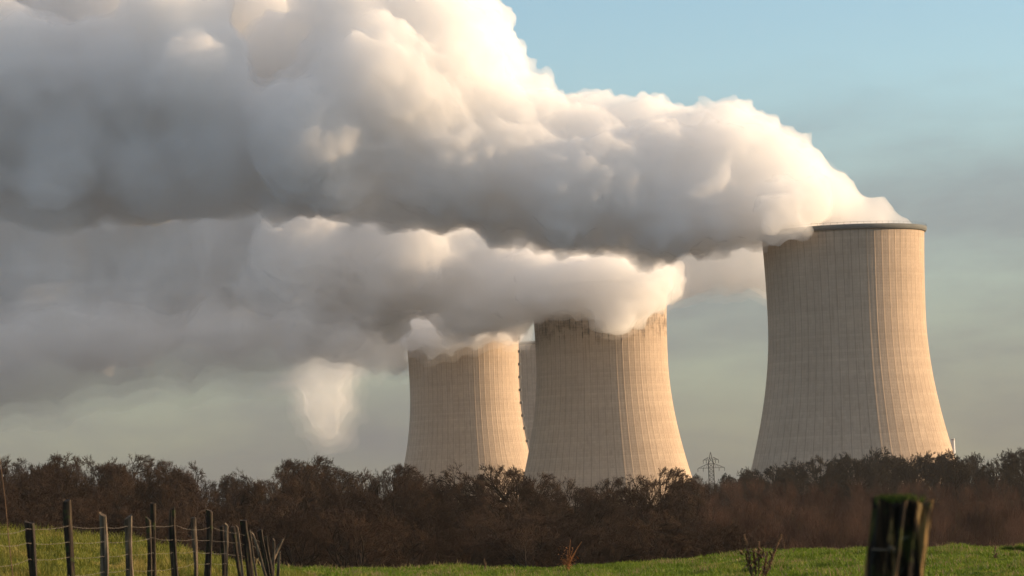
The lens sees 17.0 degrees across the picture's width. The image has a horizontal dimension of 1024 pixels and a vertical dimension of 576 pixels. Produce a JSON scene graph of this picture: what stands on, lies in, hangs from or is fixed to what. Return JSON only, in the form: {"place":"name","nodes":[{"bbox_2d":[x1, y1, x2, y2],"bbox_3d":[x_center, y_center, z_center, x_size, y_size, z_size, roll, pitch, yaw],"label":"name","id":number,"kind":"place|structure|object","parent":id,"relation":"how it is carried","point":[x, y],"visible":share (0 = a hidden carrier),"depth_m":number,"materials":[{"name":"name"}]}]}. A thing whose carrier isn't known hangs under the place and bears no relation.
{"place":"outdoors","nodes":[
{"label":"outdoors","id":0,"kind":"place"},
{"bbox_2d":[0,523,312,575],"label":"long grass","id":1,"kind":"structure","parent":0,"point":[47,540],"depth_m":52.34,"materials":[{"name":"green plant"}]},
{"bbox_2d":[0,0,1023,507],"label":"sky","id":2,"kind":"structure","parent":0,"point":[224,224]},
{"bbox_2d":[46,499,1023,575],"bbox_3d":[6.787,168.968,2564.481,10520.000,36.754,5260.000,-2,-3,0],"label":"ground","id":3,"kind":"structure","parent":0,"point":[957,516],"depth_m":750.54,"materials":[{"name":"green plant"}]},
{"bbox_2d":[0,502,24,531],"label":"bare oak","id":4,"kind":"object","parent":3,"relation":"on","point":[4,519],"visible":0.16,"depth_m":443.57,"materials":[{"name":"brown plant"}]},
{"bbox_2d":[0,455,33,483],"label":"bare oak","id":5,"kind":"object","parent":3,"relation":"on","point":[6,463],"visible":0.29,"depth_m":719.07,"materials":[{"name":"brown plant"}]},
{"bbox_2d":[0,468,38,502],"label":"bare oak","id":6,"kind":"object","parent":3,"relation":"on","point":[18,485],"visible":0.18,"depth_m":655.99,"materials":[{"name":"brown plant"}]},
{"bbox_2d":[0,504,63,534],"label":"bare oak","id":7,"kind":"object","parent":3,"relation":"on","point":[35,518],"visible":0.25,"depth_m":433.55,"materials":[{"name":"brown plant"}]},
{"bbox_2d":[27,501,95,531],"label":"bare oak","id":8,"kind":"object","parent":3,"relation":"on","point":[80,508],"visible":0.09,"depth_m":448.62,"materials":[{"name":"brown plant"}]},
{"bbox_2d":[34,453,92,496],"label":"bare oak","id":9,"kind":"object","parent":3,"relation":"on","point":[76,459],"visible":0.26,"depth_m":719.73,"materials":[{"name":"brown plant"}]},
{"bbox_2d":[31,497,95,529],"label":"bare oak","id":10,"kind":"object","parent":3,"relation":"on","point":[59,504],"visible":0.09,"depth_m":468.75,"materials":[{"name":"brown plant"}]},
{"bbox_2d":[36,452,100,501],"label":"bare oak","id":11,"kind":"object","parent":3,"relation":"on","point":[86,461],"visible":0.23,"depth_m":717.73,"materials":[{"name":"brown plant"}]},
{"bbox_2d":[47,466,94,503],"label":"bare oak","id":12,"kind":"object","parent":3,"relation":"on","point":[87,490],"visible":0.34,"depth_m":610.63,"materials":[{"name":"brown plant"}]},
{"bbox_2d":[61,508,124,537],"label":"bare oak","id":13,"kind":"object","parent":3,"relation":"on","point":[110,529],"visible":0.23,"depth_m":420.70,"materials":[{"name":"brown plant"}]},
{"bbox_2d":[82,461,135,500],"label":"bare oak","id":14,"kind":"object","parent":3,"relation":"on","point":[101,469],"visible":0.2,"depth_m":683.83,"materials":[{"name":"brown plant"}]},
{"bbox_2d":[89,475,135,520],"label":"bare oak","id":15,"kind":"object","parent":3,"relation":"on","point":[101,494],"visible":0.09,"depth_m":585.23,"materials":[{"name":"brown plant"}]},
{"bbox_2d":[89,472,138,514],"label":"bare oak","id":16,"kind":"object","parent":3,"relation":"on","point":[130,485],"visible":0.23,"depth_m":622.36,"materials":[{"name":"brown plant"}]},
{"bbox_2d":[91,464,145,505],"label":"bare oak","id":17,"kind":"object","parent":3,"relation":"on","point":[116,470],"visible":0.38,"depth_m":659.85,"materials":[{"name":"brown plant"}]},
{"bbox_2d":[87,499,157,539],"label":"bare oak","id":18,"kind":"object","parent":3,"relation":"on","point":[139,505],"visible":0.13,"depth_m":475.23,"materials":[{"name":"brown plant"}]},
{"bbox_2d":[99,480,147,518],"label":"bare oak","id":19,"kind":"object","parent":3,"relation":"on","point":[121,502],"visible":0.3,"depth_m":549.30,"materials":[{"name":"brown plant"}]},
{"bbox_2d":[94,453,170,509],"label":"bare oak","id":20,"kind":"object","parent":3,"relation":"on","point":[140,465],"visible":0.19,"depth_m":711.21,"materials":[{"name":"brown plant"}]},
{"bbox_2d":[0,499,283,575],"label":"wire fence","id":21,"kind":"object","parent":3,"relation":"on","point":[268,569],"visible":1,"depth_m":33.83,"materials":[{"name":"brown wood"}]},
{"bbox_2d":[108,506,191,548],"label":"bare oak","id":22,"kind":"object","parent":3,"relation":"on","point":[124,514],"visible":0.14,"depth_m":439.37,"materials":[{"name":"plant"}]},
{"bbox_2d":[128,478,181,514],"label":"bare oak","id":23,"kind":"object","parent":3,"relation":"on","point":[141,491],"visible":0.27,"depth_m":585.73,"materials":[{"name":"brown plant"}]},
{"bbox_2d":[136,458,183,494],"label":"bare oak","id":24,"kind":"object","parent":3,"relation":"on","point":[146,465],"visible":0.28,"depth_m":715.52,"materials":[{"name":"brown plant"}]},
{"bbox_2d":[120,510,205,551],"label":"bare oak","id":25,"kind":"object","parent":3,"relation":"on","point":[136,526],"visible":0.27,"depth_m":419.24,"materials":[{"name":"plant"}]},
{"bbox_2d":[144,463,199,504],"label":"bare oak","id":26,"kind":"object","parent":3,"relation":"on","point":[178,475],"visible":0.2,"depth_m":643.82,"materials":[{"name":"brown plant"}]},
{"bbox_2d":[139,458,216,507],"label":"bare oak","id":27,"kind":"object","parent":3,"relation":"on","point":[191,468],"visible":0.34,"depth_m":720.26,"materials":[{"name":"brown plant"}]},
{"bbox_2d":[157,495,218,553],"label":"bare oak","id":28,"kind":"object","parent":3,"relation":"on","point":[183,510],"visible":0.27,"depth_m":501.39,"materials":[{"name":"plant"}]},
{"bbox_2d":[156,494,232,544],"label":"bare oak","id":29,"kind":"object","parent":3,"relation":"on","point":[201,507],"visible":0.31,"depth_m":524.75,"materials":[{"name":"brown plant"}]},
{"bbox_2d":[179,473,220,525],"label":"bare oak","id":30,"kind":"object","parent":3,"relation":"on","point":[207,487],"visible":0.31,"depth_m":655.47,"materials":[{"name":"brown plant"}]},
{"bbox_2d":[171,486,245,540],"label":"bare oak","id":31,"kind":"object","parent":3,"relation":"on","point":[213,494],"visible":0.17,"depth_m":564.40,"materials":[{"name":"brown plant"}]},
{"bbox_2d":[197,486,259,531],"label":"bare oak","id":32,"kind":"object","parent":3,"relation":"on","point":[242,496],"visible":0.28,"depth_m":616.93,"materials":[{"name":"brown plant"}]},
{"bbox_2d":[198,519,260,563],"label":"bare oak","id":33,"kind":"object","parent":3,"relation":"on","point":[230,550],"visible":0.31,"depth_m":416.36,"materials":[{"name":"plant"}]},
{"bbox_2d":[198,508,263,556],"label":"bare oak","id":34,"kind":"object","parent":3,"relation":"on","point":[248,518],"visible":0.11,"depth_m":500.36,"materials":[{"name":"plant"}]},
{"bbox_2d":[217,469,266,516],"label":"bare oak","id":35,"kind":"object","parent":3,"relation":"on","point":[231,478],"visible":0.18,"depth_m":677.52,"materials":[{"name":"brown plant"}]},
{"bbox_2d":[222,478,276,526],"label":"bare oak","id":36,"kind":"object","parent":3,"relation":"on","point":[263,482],"visible":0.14,"depth_m":645.13,"materials":[{"name":"brown plant"}]},
{"bbox_2d":[234,480,286,524],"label":"bare oak","id":37,"kind":"object","parent":3,"relation":"on","point":[255,488],"visible":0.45,"depth_m":618.23,"materials":[{"name":"brown plant"}]},
{"bbox_2d":[262,458,314,500],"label":"bare oak","id":38,"kind":"object","parent":3,"relation":"on","point":[290,462],"visible":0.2,"depth_m":716.30,"materials":[{"name":"brown plant"}]},
{"bbox_2d":[252,513,327,567],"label":"bare oak","id":39,"kind":"object","parent":3,"relation":"on","point":[286,550],"visible":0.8,"depth_m":417.07,"materials":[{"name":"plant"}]},
{"bbox_2d":[259,511,334,566],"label":"bare oak","id":40,"kind":"object","parent":3,"relation":"on","point":[299,540],"visible":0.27,"depth_m":437.03,"materials":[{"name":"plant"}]},
{"bbox_2d":[268,479,327,531],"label":"bare oak","id":41,"kind":"object","parent":3,"relation":"on","point":[293,486],"visible":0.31,"depth_m":590.08,"materials":[{"name":"brown plant"}]},
{"bbox_2d":[267,463,338,512],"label":"bare oak","id":42,"kind":"object","parent":3,"relation":"on","point":[293,478],"visible":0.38,"depth_m":681.15,"materials":[{"name":"brown plant"}]},
{"bbox_2d":[271,454,341,505],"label":"bare oak","id":43,"kind":"object","parent":3,"relation":"on","point":[320,459],"visible":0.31,"depth_m":691.25,"materials":[{"name":"brown plant"}]},
{"bbox_2d":[287,513,370,568],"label":"bare oak","id":44,"kind":"object","parent":3,"relation":"on","point":[332,537],"visible":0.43,"depth_m":445.72,"materials":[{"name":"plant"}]},
{"bbox_2d":[305,507,371,567],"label":"bare oak","id":45,"kind":"object","parent":3,"relation":"on","point":[348,515],"visible":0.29,"depth_m":469.04,"materials":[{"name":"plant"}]},
{"bbox_2d":[306,470,374,512],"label":"bare oak","id":46,"kind":"object","parent":3,"relation":"on","point":[347,482],"visible":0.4,"depth_m":650.76,"materials":[{"name":"brown plant"}]},
{"bbox_2d":[355,467,386,500],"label":"bare oak","id":47,"kind":"object","parent":3,"relation":"on","point":[363,479],"visible":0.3,"depth_m":707.67,"materials":[{"name":"brown plant"}]},
{"bbox_2d":[336,514,409,567],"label":"bush","id":48,"kind":"object","parent":3,"relation":"on","point":[372,557],"visible":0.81,"depth_m":414.91,"materials":[{"name":"brown plant"}]},
{"bbox_2d":[364,474,408,515],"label":"bare oak","id":49,"kind":"object","parent":3,"relation":"on","point":[373,485],"visible":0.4,"depth_m":672.34,"materials":[{"name":"brown plant"}]},
{"bbox_2d":[353,510,423,567],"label":"bare oak","id":50,"kind":"object","parent":3,"relation":"on","point":[395,521],"visible":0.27,"depth_m":447.95,"materials":[{"name":"brown plant"}]},
{"bbox_2d":[357,520,439,567],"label":"bush","id":51,"kind":"object","parent":3,"relation":"on","point":[422,542],"visible":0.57,"depth_m":429.65,"materials":[{"name":"brown plant"}]},
{"bbox_2d":[372,462,424,515],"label":"bare oak","id":52,"kind":"object","parent":3,"relation":"on","point":[399,470],"visible":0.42,"depth_m":689.03,"materials":[{"name":"brown plant"}]},
{"bbox_2d":[418,535,470,565],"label":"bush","id":53,"kind":"object","parent":3,"relation":"on","point":[441,550],"visible":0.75,"depth_m":422.69,"materials":[{"name":"brown plant"}]},
{"bbox_2d":[428,459,490,520],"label":"bare oak","id":54,"kind":"object","parent":3,"relation":"on","point":[481,489],"visible":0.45,"depth_m":639.59,"materials":[{"name":"brown plant"}]},
{"bbox_2d":[400,323,528,506],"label":"cooling tower","id":55,"kind":"structure","parent":3,"relation":"on","point":[466,402],"depth_m":2522.74,"materials":[{"name":"concrete"}]},
{"bbox_2d":[176,514,758,566],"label":"undergrowth","id":56,"kind":"object","parent":3,"relation":"on","point":[538,545],"visible":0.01,"depth_m":571.07,"materials":[{"name":"brown plant"}]},
{"bbox_2d":[447,533,504,567],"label":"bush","id":57,"kind":"object","parent":3,"relation":"on","point":[477,554],"visible":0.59,"depth_m":441.69,"materials":[{"name":"brown plant"}]},
{"bbox_2d":[459,463,552,523],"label":"bare oak","id":58,"kind":"object","parent":3,"relation":"on","point":[487,482],"visible":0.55,"depth_m":649.29,"materials":[{"name":"brown plant"}]},
{"bbox_2d":[489,467,529,507],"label":"bare oak","id":59,"kind":"object","parent":3,"relation":"on","point":[510,481],"visible":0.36,"depth_m":718.38,"materials":[{"name":"brown plant"}]},
{"bbox_2d":[486,528,547,567],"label":"bush","id":60,"kind":"object","parent":3,"relation":"on","point":[503,549],"visible":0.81,"depth_m":440.68,"materials":[{"name":"brown plant"}]},
{"bbox_2d":[498,485,546,523],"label":"bare oak","id":61,"kind":"object","parent":3,"relation":"on","point":[530,489],"visible":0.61,"depth_m":646.55,"materials":[{"name":"brown plant"}]},
{"bbox_2d":[486,511,559,563],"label":"bare oak","id":62,"kind":"object","parent":3,"relation":"on","point":[528,523],"visible":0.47,"depth_m":495.34,"materials":[{"name":"brown plant"}]},
{"bbox_2d":[504,524,548,566],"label":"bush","id":63,"kind":"object","parent":3,"relation":"on","point":[533,548],"visible":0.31,"depth_m":476.11,"materials":[{"name":"brown plant"}]},
{"bbox_2d":[519,341,535,449],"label":"cooling tower","id":64,"kind":"structure","parent":3,"relation":"on","point":[527,366],"depth_m":2949.93,"materials":[{"name":"concrete"}]},
{"bbox_2d":[509,472,569,511],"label":"bare oak","id":65,"kind":"object","parent":3,"relation":"on","point":[549,476],"visible":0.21,"depth_m":708.32,"materials":[{"name":"brown plant"}]},
{"bbox_2d":[520,472,566,519],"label":"bare oak","id":66,"kind":"object","parent":3,"relation":"on","point":[548,482],"visible":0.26,"depth_m":679.90,"materials":[{"name":"brown plant"}]},
{"bbox_2d":[534,536,575,567],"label":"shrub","id":67,"kind":"object","parent":3,"relation":"on","point":[538,561],"visible":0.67,"depth_m":414.24,"materials":[{"name":"brown plant"}]},
{"bbox_2d":[551,486,602,518],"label":"bare oak","id":68,"kind":"object","parent":3,"relation":"on","point":[579,490],"visible":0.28,"depth_m":686.33,"materials":[{"name":"brown plant"}]},
{"bbox_2d":[549,527,624,566],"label":"bush","id":69,"kind":"object","parent":3,"relation":"on","point":[593,534],"visible":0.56,"depth_m":442.95,"materials":[{"name":"brown plant"}]},
{"bbox_2d":[572,486,621,525],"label":"bare oak","id":70,"kind":"object","parent":3,"relation":"on","point":[586,493],"visible":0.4,"depth_m":675.15,"materials":[{"name":"brown plant"}]},
{"bbox_2d":[521,278,691,505],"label":"cooling tower","id":71,"kind":"structure","parent":3,"relation":"on","point":[604,408],"depth_m":2092.85,"materials":[{"name":"concrete"}]},
{"bbox_2d":[589,477,628,511],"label":"bare oak","id":72,"kind":"object","parent":3,"relation":"on","point":[602,487],"visible":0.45,"depth_m":710.07,"materials":[{"name":"brown plant"}]},
{"bbox_2d":[578,539,654,564],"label":"bush","id":73,"kind":"object","parent":3,"relation":"on","point":[625,553],"visible":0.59,"depth_m":425.85,"materials":[{"name":"plant"}]},
{"bbox_2d":[588,534,647,563],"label":"bush","id":74,"kind":"object","parent":3,"relation":"on","point":[608,550],"visible":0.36,"depth_m":441.05,"materials":[{"name":"plant"}]},
{"bbox_2d":[596,487,653,535],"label":"bare oak","id":75,"kind":"object","parent":3,"relation":"on","point":[635,497],"visible":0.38,"depth_m":643.48,"materials":[{"name":"brown plant"}]},
{"bbox_2d":[613,474,661,516],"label":"bare oak","id":76,"kind":"object","parent":3,"relation":"on","point":[629,484],"visible":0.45,"depth_m":718.21,"materials":[{"name":"brown plant"}]},
{"bbox_2d":[621,480,681,517],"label":"bare oak","id":77,"kind":"object","parent":3,"relation":"on","point":[644,491],"visible":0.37,"depth_m":687.06,"materials":[{"name":"brown plant"}]},
{"bbox_2d":[632,496,682,547],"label":"bare oak","id":78,"kind":"object","parent":3,"relation":"on","point":[641,510],"visible":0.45,"depth_m":581.57,"materials":[{"name":"brown plant"}]},
{"bbox_2d":[637,467,696,511],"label":"bare oak","id":79,"kind":"object","parent":3,"relation":"on","point":[677,485],"visible":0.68,"depth_m":697.62,"materials":[{"name":"brown plant"}]},
{"bbox_2d":[642,533,702,559],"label":"bush","id":80,"kind":"object","parent":3,"relation":"on","point":[686,554],"visible":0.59,"depth_m":419.42,"materials":[{"name":"plant"}]},
{"bbox_2d":[651,491,698,520],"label":"bare oak","id":81,"kind":"object","parent":3,"relation":"on","point":[672,499],"visible":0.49,"depth_m":644.15,"materials":[{"name":"brown plant"}]},
{"bbox_2d":[665,477,707,514],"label":"bare oak","id":82,"kind":"object","parent":3,"relation":"on","point":[698,487],"visible":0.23,"depth_m":722.39,"materials":[{"name":"brown plant"}]},
{"bbox_2d":[670,532,726,558],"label":"bush","id":83,"kind":"object","parent":3,"relation":"on","point":[708,539],"visible":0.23,"depth_m":447.81,"materials":[{"name":"plant"}]},
{"bbox_2d":[696,536,755,556],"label":"bush","id":84,"kind":"object","parent":3,"relation":"on","point":[716,544],"visible":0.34,"depth_m":425.49,"materials":[{"name":"brown plant"}]},
{"bbox_2d":[708,525,761,551],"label":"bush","id":85,"kind":"object","parent":3,"relation":"on","point":[730,534],"visible":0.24,"depth_m":472.38,"materials":[{"name":"brown plant"}]},
{"bbox_2d":[732,534,781,575],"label":"dock plant","id":86,"kind":"object","parent":3,"relation":"on","point":[756,559],"visible":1,"depth_m":43.85,"materials":[{"name":"plant"}]},
{"bbox_2d":[748,533,788,549],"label":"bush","id":87,"kind":"object","parent":3,"relation":"on","point":[771,542],"visible":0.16,"depth_m":454.31,"materials":[{"name":"brown plant"}]},
{"bbox_2d":[772,469,798,503],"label":"bare tree","id":88,"kind":"object","parent":3,"relation":"on","point":[785,478],"visible":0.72,"depth_m":1221.55,"materials":[{"name":"plant"}]},
{"bbox_2d":[798,454,824,489],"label":"bare tree","id":89,"kind":"object","parent":3,"relation":"on","point":[812,464],"visible":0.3,"depth_m":1319.37,"materials":[{"name":"plant"}]},
{"bbox_2d":[824,462,852,501],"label":"bare tree","id":90,"kind":"object","parent":3,"relation":"on","point":[833,474],"visible":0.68,"depth_m":1217.93,"materials":[{"name":"brown plant"}]},
{"bbox_2d":[659,492,1023,558],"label":"brushwood","id":91,"kind":"object","parent":3,"relation":"on","point":[867,526],"visible":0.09,"depth_m":743.86,"materials":[{"name":"brown plant"}]},
{"bbox_2d":[827,453,861,486],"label":"bare tree","id":92,"kind":"object","parent":3,"relation":"on","point":[851,462],"visible":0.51,"depth_m":1276.06,"materials":[{"name":"plant"}]},
{"bbox_2d":[685,475,1023,506],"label":"hedge undergrowth","id":93,"kind":"object","parent":3,"relation":"on","point":[895,489],"visible":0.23,"depth_m":1240.49,"materials":[{"name":"brown plant"}]},
{"bbox_2d":[751,221,967,497],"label":"cooling tower","id":94,"kind":"structure","parent":3,"relation":"on","point":[849,369],"depth_m":1744.00,"materials":[{"name":"concrete"}]},
{"bbox_2d":[843,461,879,496],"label":"bare tree","id":95,"kind":"object","parent":3,"relation":"on","point":[870,477],"visible":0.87,"depth_m":1222.42,"materials":[{"name":"brown plant"}]},
{"bbox_2d":[877,453,904,494],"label":"bare tree","id":96,"kind":"object","parent":3,"relation":"on","point":[895,462],"visible":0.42,"depth_m":1286.29,"materials":[{"name":"plant"}]},
{"bbox_2d":[863,493,933,575],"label":"mossy post","id":97,"kind":"object","parent":3,"relation":"on","point":[898,534],"visible":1,"depth_m":7.23,"materials":[{"name":"brown wood"}]},
{"bbox_2d":[891,461,922,490],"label":"bare tree","id":98,"kind":"object","parent":3,"relation":"on","point":[908,473],"visible":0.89,"depth_m":1229.94,"materials":[{"name":"brown plant"}]},
{"bbox_2d":[925,453,953,489],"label":"bare tree","id":99,"kind":"object","parent":3,"relation":"on","point":[941,459],"visible":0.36,"depth_m":1275.56,"materials":[{"name":"plant"}]},
{"bbox_2d":[931,460,962,503],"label":"bare tree","id":100,"kind":"object","parent":3,"relation":"on","point":[939,470],"visible":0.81,"depth_m":1232.17,"materials":[{"name":"brown plant"}]},
{"bbox_2d":[941,455,977,499],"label":"bare tree","id":101,"kind":"object","parent":3,"relation":"on","point":[965,477],"visible":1,"depth_m":1226.62,"materials":[{"name":"brown plant"}]},
{"bbox_2d":[974,464,998,498],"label":"bare tree","id":102,"kind":"object","parent":3,"relation":"on","point":[990,473],"visible":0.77,"depth_m":1231.75,"materials":[{"name":"plant"}]},
{"bbox_2d":[994,449,1022,484],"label":"bare tree","id":103,"kind":"object","parent":3,"relation":"on","point":[1006,457],"visible":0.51,"depth_m":1324.45,"materials":[{"name":"plant"}]},
{"bbox_2d":[1003,455,1023,491],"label":"bare tree","id":104,"kind":"object","parent":3,"relation":"on","point":[1014,464],"visible":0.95,"depth_m":1237.29,"materials":[{"name":"brown plant"}]},
{"bbox_2d":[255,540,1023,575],"bbox_3d":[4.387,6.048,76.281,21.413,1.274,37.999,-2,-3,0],"label":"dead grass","id":105,"kind":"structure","parent":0,"point":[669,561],"depth_m":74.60,"materials":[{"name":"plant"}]},
{"bbox_2d":[268,542,1023,575],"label":"meadow grass","id":106,"kind":"structure","parent":0,"point":[681,568],"depth_m":76.38,"materials":[{"name":"green plant"}]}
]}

